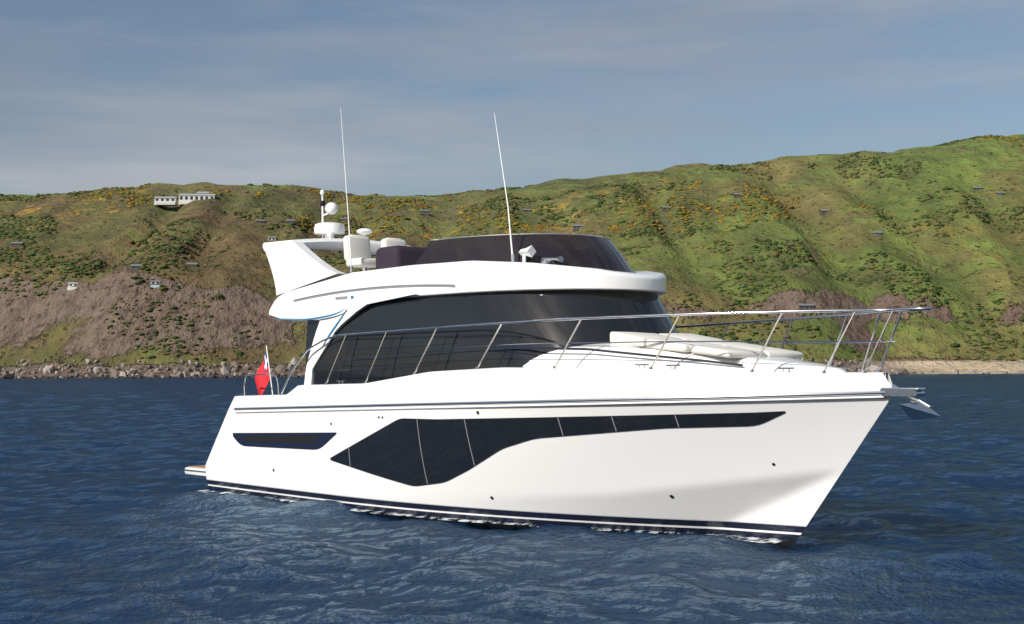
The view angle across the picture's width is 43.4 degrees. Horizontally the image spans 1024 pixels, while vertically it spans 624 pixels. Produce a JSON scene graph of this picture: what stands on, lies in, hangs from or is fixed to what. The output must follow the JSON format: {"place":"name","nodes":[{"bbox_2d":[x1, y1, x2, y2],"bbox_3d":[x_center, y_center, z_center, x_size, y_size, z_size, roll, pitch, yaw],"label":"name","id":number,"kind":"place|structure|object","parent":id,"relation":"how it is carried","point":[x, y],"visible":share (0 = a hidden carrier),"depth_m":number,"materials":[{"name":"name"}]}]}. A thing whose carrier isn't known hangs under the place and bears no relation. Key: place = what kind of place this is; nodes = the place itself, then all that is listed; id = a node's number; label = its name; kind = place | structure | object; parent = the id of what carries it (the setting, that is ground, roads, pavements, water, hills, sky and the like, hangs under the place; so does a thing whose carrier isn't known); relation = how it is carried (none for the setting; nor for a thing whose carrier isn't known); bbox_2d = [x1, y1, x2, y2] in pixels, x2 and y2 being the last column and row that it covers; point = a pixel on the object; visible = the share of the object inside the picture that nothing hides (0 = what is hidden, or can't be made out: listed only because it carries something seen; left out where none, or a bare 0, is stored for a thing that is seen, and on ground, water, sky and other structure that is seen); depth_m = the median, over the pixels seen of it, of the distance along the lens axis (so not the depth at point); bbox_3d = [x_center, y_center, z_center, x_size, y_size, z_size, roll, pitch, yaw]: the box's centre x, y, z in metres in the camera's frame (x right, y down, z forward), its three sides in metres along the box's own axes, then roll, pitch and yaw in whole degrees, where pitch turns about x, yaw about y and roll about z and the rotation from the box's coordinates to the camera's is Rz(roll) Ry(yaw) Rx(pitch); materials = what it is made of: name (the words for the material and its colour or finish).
{"place":"outdoors","nodes":[
{"label":"outdoors","id":0,"kind":"place"},
{"bbox_2d":[0,374,1023,623],"bbox_3d":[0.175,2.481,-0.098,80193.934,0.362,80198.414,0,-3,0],"label":"sea","id":1,"kind":"structure","parent":0,"point":[110,512],"depth_m":18.31,"materials":[{"name":"blue liquid"}]},
{"bbox_2d":[200,489,802,542],"bbox_3d":[-0.466,3.515,23.253,4.625,0.020,13.180,2,-4,-43],"label":"foam","id":2,"kind":"object","parent":1,"relation":"on","point":[753,538],"visible":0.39,"depth_m":20.97,"materials":[{"name":"white"}]},
{"bbox_2d":[205,367,891,548],"bbox_3d":[0.078,2.605,22.706,4.396,3.241,14.888,2,-4,-43],"label":"hull","id":3,"kind":"object","parent":1,"relation":"on","point":[726,481],"visible":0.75,"depth_m":19.36,"materials":[{"name":"paint"}]},
{"bbox_2d":[185,465,205,475],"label":"swim platform","id":4,"kind":"structure","parent":3,"relation":"attached to","point":[199,470],"depth_m":27.28,"materials":[{"name":"white plastic"}]},
{"bbox_2d":[255,345,272,394],"bbox_3d":[-4.990,1.297,25.931,0.104,1.243,0.661,2,-4,-43],"label":"ensign","id":5,"kind":"object","parent":3,"relation":"attached to","point":[261,381],"visible":0.84,"depth_m":25.93,"materials":[{"name":"red fabric"}]},
{"bbox_2d":[278,294,417,384],"bbox_3d":[-1.736,0.626,24.733,3.900,1.600,4.300,2,-4,-43],"label":"support pillar","id":6,"kind":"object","parent":3,"relation":"on","point":[335,316],"visible":0.52,"depth_m":23.68,"materials":[{"name":"white plastic"}]},
{"bbox_2d":[306,290,677,384],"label":"cabin windows","id":7,"kind":"structure","parent":3,"relation":"on","point":[433,311],"depth_m":21.06,"materials":[{"name":"black glass"}]},
{"bbox_2d":[269,261,666,320],"bbox_3d":[-0.626,-0.313,23.578,3.778,0.899,8.130,2,-4,-43],"label":"flybridge","id":8,"kind":"object","parent":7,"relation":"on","point":[440,279],"visible":0.65,"depth_m":21.34,"materials":[{"name":"white plastic"}]},
{"bbox_2d":[263,189,406,295],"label":"radar arch","id":9,"kind":"structure","parent":8,"relation":"on","point":[295,264],"depth_m":25.11,"materials":[{"name":"white plastic"}]},
{"bbox_2d":[340,107,563,272],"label":"antennas","id":10,"kind":"object","parent":8,"relation":"on","point":[529,251],"visible":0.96,"depth_m":20.87,"materials":[{"name":"white"}]},
{"bbox_2d":[343,233,632,271],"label":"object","id":11,"kind":"object","parent":8,"relation":"on","point":[589,251],"visible":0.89,"depth_m":21.42,"materials":[{"name":"black glass"}]},
{"bbox_2d":[233,411,785,499],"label":"hull windows","id":12,"kind":"structure","parent":3,"relation":"in","point":[414,452],"depth_m":20.91,"materials":[{"name":"black glass"}]},
{"bbox_2d":[234,391,885,412],"bbox_3d":[0.566,1.565,22.224,4.469,0.520,13.340,2,-4,-43],"label":"rub rail","id":13,"kind":"object","parent":3,"relation":"on","point":[675,399],"visible":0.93,"depth_m":18.97,"materials":[{"name":"silver metal"}]},
{"bbox_2d":[244,307,940,419],"bbox_3d":[0.837,0.937,21.958,4.353,1.499,14.001,2,-4,-43],"label":"railing","id":14,"kind":"object","parent":3,"relation":"on","point":[916,409],"visible":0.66,"depth_m":18.39,"materials":[{"name":"silver metal"}]},
{"bbox_2d":[484,343,845,372],"bbox_3d":[1.090,0.994,21.684,3.596,0.958,10.980,2,-4,-43],"label":"coachroof","id":15,"kind":"object","parent":3,"relation":"on","point":[605,355],"visible":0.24,"depth_m":19.00,"materials":[{"name":"white plastic"}]},
{"bbox_2d":[610,332,802,358],"bbox_3d":[2.986,0.504,19.667,2.000,0.434,2.250,2,-4,-43],"label":"sunpad","id":16,"kind":"object","parent":15,"relation":"on","point":[731,349],"visible":0.89,"depth_m":19.26,"materials":[{"name":"white fabric"}]},
{"bbox_2d":[0,134,1023,378],"bbox_3d":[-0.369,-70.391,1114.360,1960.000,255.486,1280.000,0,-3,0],"label":"terrain","id":17,"kind":"structure","parent":0,"point":[972,260],"depth_m":690.63,"materials":[{"name":"green plant"}]},
{"bbox_2d":[10,187,1003,309],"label":"houses","id":18,"kind":"structure","parent":17,"relation":"on","point":[172,201],"depth_m":774.14,"materials":[{"name":"white"}]},
{"bbox_2d":[0,135,1023,360],"bbox_3d":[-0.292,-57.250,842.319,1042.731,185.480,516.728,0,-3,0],"label":"shrubs","id":19,"kind":"object","parent":17,"relation":"on","point":[1019,210],"visible":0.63,"depth_m":725.75,"materials":[{"name":"green plant"}]},
{"bbox_2d":[0,356,1023,378],"bbox_3d":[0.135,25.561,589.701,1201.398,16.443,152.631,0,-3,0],"label":"shore boulders","id":20,"kind":"object","parent":17,"relation":"on","point":[225,371],"visible":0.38,"depth_m":586.51,"materials":[{"name":"grey stone"}]},
{"bbox_2d":[0,0,1023,195],"label":"sky","id":21,"kind":"structure","parent":0,"point":[95,94],"materials":[{"name":"blue"}]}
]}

